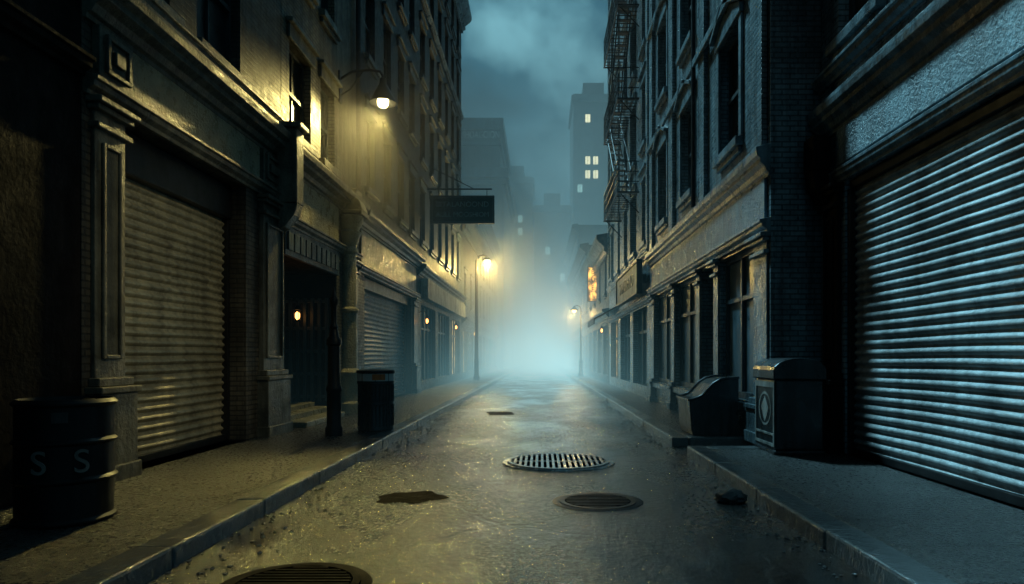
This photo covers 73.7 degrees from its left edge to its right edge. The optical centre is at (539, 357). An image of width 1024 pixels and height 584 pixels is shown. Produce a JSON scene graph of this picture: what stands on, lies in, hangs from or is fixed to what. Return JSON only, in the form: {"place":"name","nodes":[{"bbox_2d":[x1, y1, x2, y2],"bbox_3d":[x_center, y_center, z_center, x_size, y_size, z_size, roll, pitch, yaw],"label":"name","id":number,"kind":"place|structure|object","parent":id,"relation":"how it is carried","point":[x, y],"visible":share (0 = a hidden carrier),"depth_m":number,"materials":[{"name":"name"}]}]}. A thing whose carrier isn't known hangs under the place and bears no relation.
{"place":"outdoors","nodes":[
{"label":"outdoors","id":0,"kind":"place"},
{"bbox_2d":[0,0,95,508],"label":"shop building","id":1,"kind":"structure","parent":0,"point":[47,61],"depth_m":6.11,"materials":[{"name":"paint"}]},
{"bbox_2d":[80,0,308,481],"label":"shop building","id":2,"kind":"structure","parent":0,"point":[191,172],"depth_m":8.96,"materials":[{"name":"stone"}]},
{"bbox_2d":[157,0,184,25],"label":"window","id":3,"kind":"structure","parent":2,"relation":"in","point":[172,11],"depth_m":8.12,"materials":[{"name":"grey glass"}]},
{"bbox_2d":[197,0,251,87],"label":"window","id":4,"kind":"structure","parent":2,"relation":"in","point":[213,16],"depth_m":9.89,"materials":[{"name":"black glass"}]},
{"bbox_2d":[0,365,521,583],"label":"pavement","id":5,"kind":"structure","parent":0,"point":[27,556],"depth_m":6.46,"materials":[{"name":"grey concrete"}]},
{"bbox_2d":[9,396,117,529],"bbox_3d":[-3.720,0.795,5.352,0.707,0.950,0.705,0,0,0],"label":"oil drum","id":6,"kind":"object","parent":5,"relation":"on","point":[64,472],"visible":1,"depth_m":5.08,"materials":[{"name":"black paint"}]},
{"bbox_2d":[325,287,342,435],"bbox_3d":[-3.350,0.060,11.100,0.280,2.420,0.276,0,0,0],"label":"iron post","id":7,"kind":"object","parent":5,"relation":"on","point":[333,427],"visible":1,"depth_m":11.02,"materials":[{"name":"black metal"}]},
{"bbox_2d":[356,369,394,431],"bbox_3d":[-2.860,0.743,11.900,0.670,1.055,0.670,0,0,0],"label":"litter bin","id":8,"kind":"object","parent":5,"relation":"on","point":[375,400],"visible":1,"depth_m":11.64,"materials":[{"name":"black metal"}]},
{"bbox_2d":[473,254,491,379],"bbox_3d":[-3.240,-2.283,38.700,1.080,7.105,0.591,0,0,0],"label":"street lamp","id":9,"kind":"object","parent":5,"relation":"on","point":[486,260],"visible":1,"depth_m":38.62,"materials":[{"name":"black metal"}]},
{"bbox_2d":[461,118,514,368],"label":"tower block","id":10,"kind":"structure","parent":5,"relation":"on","point":[485,160],"depth_m":74.95,"materials":[{"name":"concrete"}]},
{"bbox_2d":[512,194,517,365],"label":"shop building","id":11,"kind":"structure","parent":5,"relation":"on","point":[513,279],"depth_m":106.01,"materials":[{"name":"brick"}]},
{"bbox_2d":[510,166,534,365],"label":"tower block","id":12,"kind":"structure","parent":5,"relation":"on","point":[523,188],"depth_m":112.00,"materials":[{"name":"brick"}]},
{"bbox_2d":[514,203,521,346],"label":"dark windows","id":13,"kind":"structure","parent":12,"relation":"in","point":[519,204],"depth_m":111.94,"materials":[{"name":"grey glass"}]},
{"bbox_2d":[281,0,369,427],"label":"shop building","id":14,"kind":"structure","parent":0,"point":[320,48],"depth_m":15.03,"materials":[{"name":"stone"}]},
{"bbox_2d":[284,297,301,321],"bbox_3d":[-5.461,-1.026,14.750,0.663,0.532,0.191,0,0,0],"label":"wall lantern","id":15,"kind":"object","parent":14,"relation":"attached to","point":[297,315],"depth_m":14.72,"materials":[{"name":"black metal"}]},
{"bbox_2d":[286,16,319,159],"bbox_3d":[-4.560,-4.925,12.825,0.380,2.230,1.510,0,0,0],"label":"window","id":16,"kind":"structure","parent":14,"relation":"in","point":[295,33],"depth_m":13.01,"materials":[{"name":"black glass"}]},
{"bbox_2d":[306,0,318,8],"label":"window","id":17,"kind":"structure","parent":14,"relation":"in","point":[312,3],"depth_m":13.35,"materials":[{"name":"grey glass"}]},
{"bbox_2d":[318,59,342,179],"bbox_3d":[-4.560,-4.925,14.475,0.380,2.230,1.310,0,0,0],"label":"window","id":18,"kind":"structure","parent":14,"relation":"in","point":[326,74],"depth_m":14.68,"materials":[{"name":"grey glass"}]},
{"bbox_2d":[319,0,341,44],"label":"window","id":19,"kind":"structure","parent":14,"relation":"in","point":[325,18],"depth_m":14.45,"materials":[{"name":"grey glass"}]},
{"bbox_2d":[338,69,396,107],"bbox_3d":[-3.868,-6.030,15.300,1.296,0.880,0.600,0,0,0],"label":"street lamp","id":20,"kind":"object","parent":14,"relation":"attached to","point":[382,96],"visible":0.99,"depth_m":15.25,"materials":[{"name":"black metal"}]},
{"bbox_2d":[357,0,425,397],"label":"shop building","id":21,"kind":"structure","parent":0,"point":[393,259],"depth_m":20.69,"materials":[{"name":"brick"}]},
{"bbox_2d":[364,93,380,204],"bbox_3d":[-4.560,-5.450,18.100,0.380,2.580,1.360,0,0,0],"label":"window","id":22,"kind":"structure","parent":21,"relation":"in","point":[374,111],"depth_m":18.39,"materials":[{"name":"grey glass"}]},
{"bbox_2d":[364,0,380,79],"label":"window","id":23,"kind":"structure","parent":21,"relation":"in","point":[369,61],"depth_m":18.40,"materials":[{"name":"grey glass"}]},
{"bbox_2d":[382,120,395,219],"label":"window","id":24,"kind":"structure","parent":21,"relation":"in","point":[388,132],"depth_m":20.29,"materials":[{"name":"grey glass"}]},
{"bbox_2d":[382,1,395,100],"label":"window","id":25,"kind":"structure","parent":21,"relation":"in","point":[387,14],"depth_m":20.37,"materials":[{"name":"grey glass"}]},
{"bbox_2d":[397,143,408,231],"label":"window","id":26,"kind":"structure","parent":21,"relation":"in","point":[401,151],"depth_m":22.24,"materials":[{"name":"grey glass"}]},
{"bbox_2d":[397,34,408,128],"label":"window","id":27,"kind":"structure","parent":21,"relation":"in","point":[401,45],"depth_m":22.19,"materials":[{"name":"grey glass"}]},
{"bbox_2d":[397,0,408,26],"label":"window","id":28,"kind":"structure","parent":21,"relation":"in","point":[401,10],"depth_m":21.98,"materials":[{"name":"grey glass"}]},
{"bbox_2d":[408,160,418,240],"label":"window","id":29,"kind":"structure","parent":21,"relation":"in","point":[413,169],"depth_m":24.18,"materials":[{"name":"grey glass"}]},
{"bbox_2d":[408,61,418,146],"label":"window","id":30,"kind":"structure","parent":21,"relation":"in","point":[413,73],"depth_m":24.15,"materials":[{"name":"grey glass"}]},
{"bbox_2d":[409,0,418,51],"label":"window","id":31,"kind":"structure","parent":21,"relation":"in","point":[412,38],"depth_m":24.17,"materials":[{"name":"grey glass"}]},
{"bbox_2d":[417,0,471,389],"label":"shop building","id":32,"kind":"structure","parent":0,"point":[441,25],"depth_m":30.46,"materials":[{"name":"brick"}]},
{"bbox_2d":[419,176,428,250],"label":"window","id":33,"kind":"structure","parent":32,"relation":"in","point":[423,184],"depth_m":26.24,"materials":[{"name":"grey glass"}]},
{"bbox_2d":[419,93,428,171],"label":"window","id":34,"kind":"structure","parent":32,"relation":"in","point":[423,102],"depth_m":26.19,"materials":[{"name":"glass"}]},
{"bbox_2d":[419,10,428,92],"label":"window","id":35,"kind":"structure","parent":32,"relation":"in","point":[423,21],"depth_m":26.17,"materials":[{"name":"grey glass"}]},
{"bbox_2d":[421,307,430,379],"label":"shop window","id":36,"kind":"structure","parent":32,"relation":"in","point":[425,329],"depth_m":28.38,"materials":[{"name":"black glass"}]},
{"bbox_2d":[429,191,436,258],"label":"window","id":37,"kind":"structure","parent":32,"relation":"in","point":[433,254],"depth_m":28.20,"materials":[{"name":"stone"}]},
{"bbox_2d":[429,115,437,185],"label":"window","id":38,"kind":"structure","parent":32,"relation":"in","point":[432,122],"depth_m":28.45,"materials":[{"name":"stone"}]},
{"bbox_2d":[429,38,437,112],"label":"window","id":39,"kind":"structure","parent":32,"relation":"in","point":[431,44],"depth_m":28.39,"materials":[{"name":"stone"}]},
{"bbox_2d":[430,0,436,39],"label":"window","id":40,"kind":"structure","parent":32,"relation":"in","point":[432,25],"depth_m":28.48,"materials":[{"name":"stone"}]},
{"bbox_2d":[437,133,444,194],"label":"window","id":41,"kind":"structure","parent":32,"relation":"in","point":[441,142],"depth_m":30.47,"materials":[{"name":"stone"}]},
{"bbox_2d":[437,62,444,130],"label":"window","id":42,"kind":"structure","parent":32,"relation":"in","point":[440,70],"depth_m":30.46,"materials":[{"name":"stone"}]},
{"bbox_2d":[438,0,444,62],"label":"window","id":43,"kind":"structure","parent":32,"relation":"in","point":[441,4],"depth_m":30.77,"materials":[{"name":"stone"}]},
{"bbox_2d":[438,314,444,375],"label":"shop window","id":44,"kind":"structure","parent":32,"relation":"in","point":[441,320],"depth_m":32.84,"materials":[{"name":"black glass"}]},
{"bbox_2d":[445,83,450,145],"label":"window","id":45,"kind":"structure","parent":32,"relation":"in","point":[447,90],"depth_m":32.77,"materials":[{"name":"stone"}]},
{"bbox_2d":[445,17,450,82],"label":"window","id":46,"kind":"structure","parent":32,"relation":"in","point":[447,25],"depth_m":32.77,"materials":[{"name":"stone"}]},
{"bbox_2d":[451,320,455,373],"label":"shop window","id":47,"kind":"structure","parent":32,"relation":"in","point":[453,332],"depth_m":37.24,"materials":[{"name":"black glass"}]},
{"bbox_2d":[451,224,456,277],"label":"window","id":48,"kind":"structure","parent":32,"relation":"in","point":[453,228],"depth_m":34.89,"materials":[{"name":"stone"}]},
{"bbox_2d":[451,101,456,158],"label":"window","id":49,"kind":"structure","parent":32,"relation":"in","point":[453,107],"depth_m":34.96,"materials":[{"name":"grey stone"}]},
{"bbox_2d":[451,39,456,99],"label":"window","id":50,"kind":"structure","parent":32,"relation":"in","point":[453,47],"depth_m":35.02,"materials":[{"name":"stone"}]},
{"bbox_2d":[456,116,461,170],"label":"window","id":51,"kind":"structure","parent":32,"relation":"in","point":[458,122],"depth_m":37.12,"materials":[{"name":"grey glass"}]},
{"bbox_2d":[456,59,461,114],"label":"window","id":52,"kind":"structure","parent":32,"relation":"in","point":[457,60],"depth_m":37.19,"materials":[{"name":"grey glass"}]},
{"bbox_2d":[427,166,494,223],"bbox_3d":[-3.154,-6.448,27.000,2.708,2.336,0.160,0,0,0],"label":"hanging sign","id":53,"kind":"object","parent":32,"relation":"attached to","point":[462,209],"visible":1,"depth_m":26.95,"materials":[{"name":"black metal"}]},
{"bbox_2d":[461,224,486,378],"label":"shop building","id":54,"kind":"structure","parent":0,"point":[473,246],"depth_m":42.97,"materials":[{"name":"brick"}]},
{"bbox_2d":[462,331,464,371],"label":"shop window","id":55,"kind":"structure","parent":54,"relation":"in","point":[463,332],"depth_m":42.12,"materials":[{"name":"black glass"}]},
{"bbox_2d":[469,333,470,370],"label":"shop window","id":56,"kind":"structure","parent":54,"relation":"in","point":[469,333],"depth_m":45.31,"materials":[{"name":"grey glass"}]},
{"bbox_2d":[476,224,502,373],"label":"shop building","id":57,"kind":"structure","parent":0,"point":[489,336],"depth_m":59.06,"materials":[{"name":"brick"}]},
{"bbox_2d":[145,362,875,583],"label":"road","id":58,"kind":"structure","parent":0,"point":[492,519],"depth_m":5.89,"materials":[{"name":"grey asphalt"}]},
{"bbox_2d":[221,563,372,583],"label":"manhole cover","id":59,"kind":"object","parent":58,"relation":"on","point":[316,573],"visible":1,"depth_m":4.30,"materials":[{"name":"black metal"}]},
{"bbox_2d":[377,491,448,502],"bbox_3d":[-1.258,1.396,6.825,0.715,0.001,0.612,0,0,0],"label":"road patch","id":60,"kind":"object","parent":58,"relation":"on","point":[415,497],"visible":1,"depth_m":6.79,"materials":[{"name":"black asphalt"}]},
{"bbox_2d":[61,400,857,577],"bbox_3d":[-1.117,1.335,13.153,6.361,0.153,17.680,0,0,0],"label":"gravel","id":61,"kind":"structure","parent":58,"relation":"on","point":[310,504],"depth_m":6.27,"materials":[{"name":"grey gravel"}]},
{"bbox_2d":[486,411,512,414],"bbox_3d":[-0.991,1.396,17.038,0.662,0.001,1.034,0,0,-9],"label":"road patch","id":62,"kind":"object","parent":58,"relation":"on","point":[501,413],"visible":1,"depth_m":16.93,"materials":[{"name":"grey asphalt"}]},
{"bbox_2d":[502,453,614,471],"bbox_3d":[0.245,1.385,9.100,1.500,0.027,1.500,0,0,0],"label":"drain grate","id":63,"kind":"object","parent":58,"relation":"on","point":[559,462],"visible":1,"depth_m":8.98,"materials":[{"name":"metal"}]},
{"bbox_2d":[552,492,642,510],"bbox_3d":[0.560,1.393,6.630,0.880,0.011,0.880,0,0,0],"label":"manhole cover","id":64,"kind":"object","parent":58,"relation":"on","point":[593,501],"visible":1,"depth_m":6.57,"materials":[{"name":"metal"}]},
{"bbox_2d":[553,365,748,445],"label":"kerb","id":65,"kind":"structure","parent":58,"relation":"on","point":[670,436],"depth_m":11.91,"materials":[{"name":"concrete"}]},
{"bbox_2d":[714,489,747,503],"bbox_3d":[1.861,1.362,6.625,0.330,0.168,0.270,0,0,0],"label":"stone","id":66,"kind":"object","parent":58,"relation":"on","point":[732,496],"visible":0.9,"depth_m":6.54,"materials":[{"name":"stone"}]},
{"bbox_2d":[687,446,957,583],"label":"kerb","id":67,"kind":"structure","parent":58,"relation":"on","point":[876,561],"depth_m":5.13,"materials":[{"name":"concrete"}]},
{"bbox_2d":[461,0,607,358],"label":"sky","id":68,"kind":"structure","parent":0,"point":[523,62],"materials":[{"name":"blue"}]},
{"bbox_2d":[566,243,591,375],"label":"shop building","id":69,"kind":"structure","parent":0,"point":[576,283],"depth_m":55.14,"materials":[{"name":"brick"}]},
{"bbox_2d":[563,223,607,366],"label":"shop building","id":70,"kind":"structure","parent":0,"point":[580,234],"depth_m":77.42,"materials":[{"name":"brick"}]},
{"bbox_2d":[580,233,608,383],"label":"shop building","id":71,"kind":"structure","parent":0,"point":[596,259],"depth_m":36.92,"materials":[{"name":"stone"}]},
{"bbox_2d":[587,265,595,301],"bbox_3d":[3.090,-4.390,40.000,0.620,2.260,0.200,0,0,0],"label":"vertical sign","id":72,"kind":"object","parent":71,"relation":"attached to","point":[591,285],"visible":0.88,"depth_m":39.92,"materials":[{"name":"yellow"}]},
{"bbox_2d":[600,329,601,372],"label":"shop window","id":73,"kind":"structure","parent":71,"relation":"in","point":[600,329],"depth_m":38.83,"materials":[{"name":"black glass"}]},
{"bbox_2d":[606,326,607,374],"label":"shop window","id":74,"kind":"structure","parent":71,"relation":"in","point":[606,326],"depth_m":35.48,"materials":[{"name":"black glass"}]},
{"bbox_2d":[606,0,650,397],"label":"shop building","id":75,"kind":"structure","parent":0,"point":[629,322],"depth_m":24.50,"materials":[{"name":"grey brick"}]},
{"bbox_2d":[588,306,615,327],"bbox_3d":[2.770,-1.800,30.400,1.040,0.800,3.600,0,0,0],"label":"awning","id":76,"kind":"object","parent":75,"relation":"attached to","point":[591,322],"visible":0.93,"depth_m":29.23,"materials":[{"name":"paint"}]},
{"bbox_2d":[608,224,613,284],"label":"window","id":77,"kind":"structure","parent":75,"relation":"in","point":[611,230],"depth_m":30.85,"materials":[{"name":"grey glass"}]},
{"bbox_2d":[615,322,617,376],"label":"shop window","id":78,"kind":"structure","parent":75,"relation":"in","point":[616,324],"depth_m":31.72,"materials":[{"name":"black glass"}]},
{"bbox_2d":[603,0,638,237],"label":"fire escape","id":79,"kind":"object","parent":75,"relation":"attached to","point":[622,7],"visible":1,"depth_m":24.62,"materials":[{"name":"black metal"}]},
{"bbox_2d":[620,199,627,271],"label":"window","id":80,"kind":"structure","parent":75,"relation":"in","point":[625,263],"depth_m":26.04,"materials":[{"name":"grey glass"}]},
{"bbox_2d":[620,116,627,190],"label":"window","id":81,"kind":"structure","parent":75,"relation":"in","point":[624,183],"depth_m":26.14,"materials":[{"name":"black glass"}]},
{"bbox_2d":[620,36,627,114],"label":"window","id":82,"kind":"structure","parent":75,"relation":"in","point":[624,36],"depth_m":26.24,"materials":[{"name":"grey glass"}]},
{"bbox_2d":[625,317,629,379],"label":"shop window","id":83,"kind":"structure","parent":75,"relation":"in","point":[627,320],"depth_m":27.78,"materials":[{"name":"black glass"}]},
{"bbox_2d":[616,259,645,306],"bbox_3d":[3.119,-2.470,23.650,0.358,1.060,5.700,0,0,0],"label":"shop sign","id":84,"kind":"object","parent":75,"relation":"attached to","point":[630,279],"visible":1,"depth_m":22.48,"materials":[{"name":"paint"}]},
{"bbox_2d":[628,183,636,263],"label":"window","id":85,"kind":"structure","parent":75,"relation":"in","point":[632,257],"depth_m":23.65,"materials":[{"name":"grey glass"}]},
{"bbox_2d":[628,92,636,176],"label":"window","id":86,"kind":"structure","parent":75,"relation":"in","point":[633,95],"depth_m":23.82,"materials":[{"name":"grey stone"}]},
{"bbox_2d":[628,0,636,90],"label":"window","id":87,"kind":"structure","parent":75,"relation":"in","point":[632,80],"depth_m":23.72,"materials":[{"name":"grey stone"}]},
{"bbox_2d":[637,163,645,253],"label":"window","id":88,"kind":"structure","parent":75,"relation":"in","point":[641,247],"depth_m":21.53,"materials":[{"name":"grey stone"}]},
{"bbox_2d":[637,61,645,157],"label":"window","id":89,"kind":"structure","parent":75,"relation":"in","point":[641,78],"depth_m":21.53,"materials":[{"name":"grey stone"}]},
{"bbox_2d":[637,37,645,61],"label":"window","id":90,"kind":"structure","parent":75,"relation":"in","point":[641,53],"depth_m":21.51,"materials":[{"name":"grey stone"}]},
{"bbox_2d":[638,309,646,383],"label":"shop window","id":91,"kind":"structure","parent":75,"relation":"in","point":[642,316],"depth_m":23.71,"materials":[{"name":"black glass"}]},
{"bbox_2d":[555,365,742,435],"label":"pavement","id":92,"kind":"structure","parent":0,"point":[659,412],"depth_m":18.73,"materials":[{"name":"grey concrete"}]},
{"bbox_2d":[532,193,571,365],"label":"tower block","id":93,"kind":"structure","parent":92,"relation":"on","point":[551,216],"depth_m":106.00,"materials":[{"name":"concrete"}]},
{"bbox_2d":[538,234,564,346],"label":"dark windows","id":94,"kind":"structure","parent":93,"relation":"in","point":[540,236],"depth_m":105.96,"materials":[{"name":"glass"}]},
{"bbox_2d":[570,305,582,375],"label":"street lamp","id":95,"kind":"object","parent":92,"relation":"on","point":[574,309],"visible":0.98,"depth_m":45.94,"materials":[{"name":"black metal"}]},
{"bbox_2d":[568,83,607,230],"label":"tower block","id":96,"kind":"structure","parent":92,"relation":"on","point":[588,163],"depth_m":100.00,"materials":[{"name":"brick"}]},
{"bbox_2d":[578,114,605,219],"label":"dark windows","id":97,"kind":"structure","parent":96,"relation":"in","point":[595,116],"depth_m":99.95,"materials":[{"name":"grey glass"}]},
{"bbox_2d":[676,375,738,435],"bbox_3d":[2.804,0.789,11.525,0.832,0.962,1.014,0,0,0],"label":"rubbish skip","id":98,"kind":"object","parent":92,"relation":"on","point":[707,405],"visible":1,"depth_m":11.05,"materials":[{"name":"black metal"}]},
{"bbox_2d":[644,0,821,445],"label":"shop building","id":99,"kind":"structure","parent":92,"relation":"on","point":[733,256],"depth_m":11.95,"materials":[{"name":"grey stone"}]},
{"bbox_2d":[652,125,667,235],"bbox_3d":[3.345,-4.779,18.225,0.410,2.838,1.690,0,0,0],"label":"window","id":100,"kind":"structure","parent":99,"relation":"in","point":[659,142],"depth_m":18.24,"materials":[{"name":"grey stone"}]},
{"bbox_2d":[652,0,667,114],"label":"window","id":101,"kind":"structure","parent":99,"relation":"in","point":[659,17],"depth_m":18.26,"materials":[{"name":"grey stone"}]},
{"bbox_2d":[652,290,670,390],"bbox_3d":[3.360,-0.455,18.350,0.300,2.610,2.600,0,0,0],"label":"shop window","id":102,"kind":"structure","parent":99,"relation":"in","point":[664,302],"depth_m":18.82,"materials":[{"name":"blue glass"}]},
{"bbox_2d":[673,79,690,212],"bbox_3d":[3.345,-4.779,15.225,0.410,2.838,1.690,0,0,0],"label":"window","id":103,"kind":"structure","parent":99,"relation":"in","point":[683,99],"depth_m":15.76,"materials":[{"name":"grey stone"}]},
{"bbox_2d":[676,0,690,68],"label":"window","id":104,"kind":"structure","parent":99,"relation":"in","point":[684,49],"depth_m":15.72,"materials":[{"name":"grey stone"}]},
{"bbox_2d":[672,277,695,393],"bbox_3d":[3.360,-0.455,15.500,0.300,2.610,2.300,0,0,0],"label":"shop window","id":105,"kind":"structure","parent":99,"relation":"in","point":[687,291],"depth_m":15.90,"materials":[{"name":"blue glass"}]},
{"bbox_2d":[709,0,743,173],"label":"window","id":106,"kind":"structure","parent":99,"relation":"in","point":[722,29],"depth_m":12.10,"materials":[{"name":"black glass"}]},
{"bbox_2d":[726,248,753,410],"bbox_3d":[3.360,-0.455,11.525,0.300,2.610,2.050,0,0,0],"label":"shop window","id":107,"kind":"structure","parent":99,"relation":"in","point":[739,269],"depth_m":11.52,"materials":[{"name":"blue glass"}]},
{"bbox_2d":[711,449,1023,583],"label":"pavement","id":108,"kind":"structure","parent":0,"point":[958,536],"depth_m":5.62,"materials":[{"name":"grey concrete"}]},
{"bbox_2d":[753,358,826,454],"bbox_3d":[3.365,0.640,9.255,0.690,1.260,0.870,0,0,0],"label":"litter bin","id":109,"kind":"object","parent":108,"relation":"on","point":[788,406],"visible":1,"depth_m":8.85,"materials":[{"name":"black metal"}]},
{"bbox_2d":[804,0,1023,509],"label":"shop building","id":110,"kind":"structure","parent":0,"point":[914,162],"depth_m":7.19,"materials":[{"name":"grey brick"}]},
{"bbox_2d":[825,0,886,59],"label":"window","id":111,"kind":"structure","parent":110,"relation":"in","point":[861,12],"depth_m":8.59,"materials":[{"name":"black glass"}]},
{"label":"ground","id":112,"kind":"structure","parent":0,"visible":0},
{"bbox_2d":[57,365,524,583],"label":"kerb","id":113,"kind":"structure","parent":112,"relation":"on","point":[146,562],"depth_m":5.49,"materials":[{"name":"concrete"}]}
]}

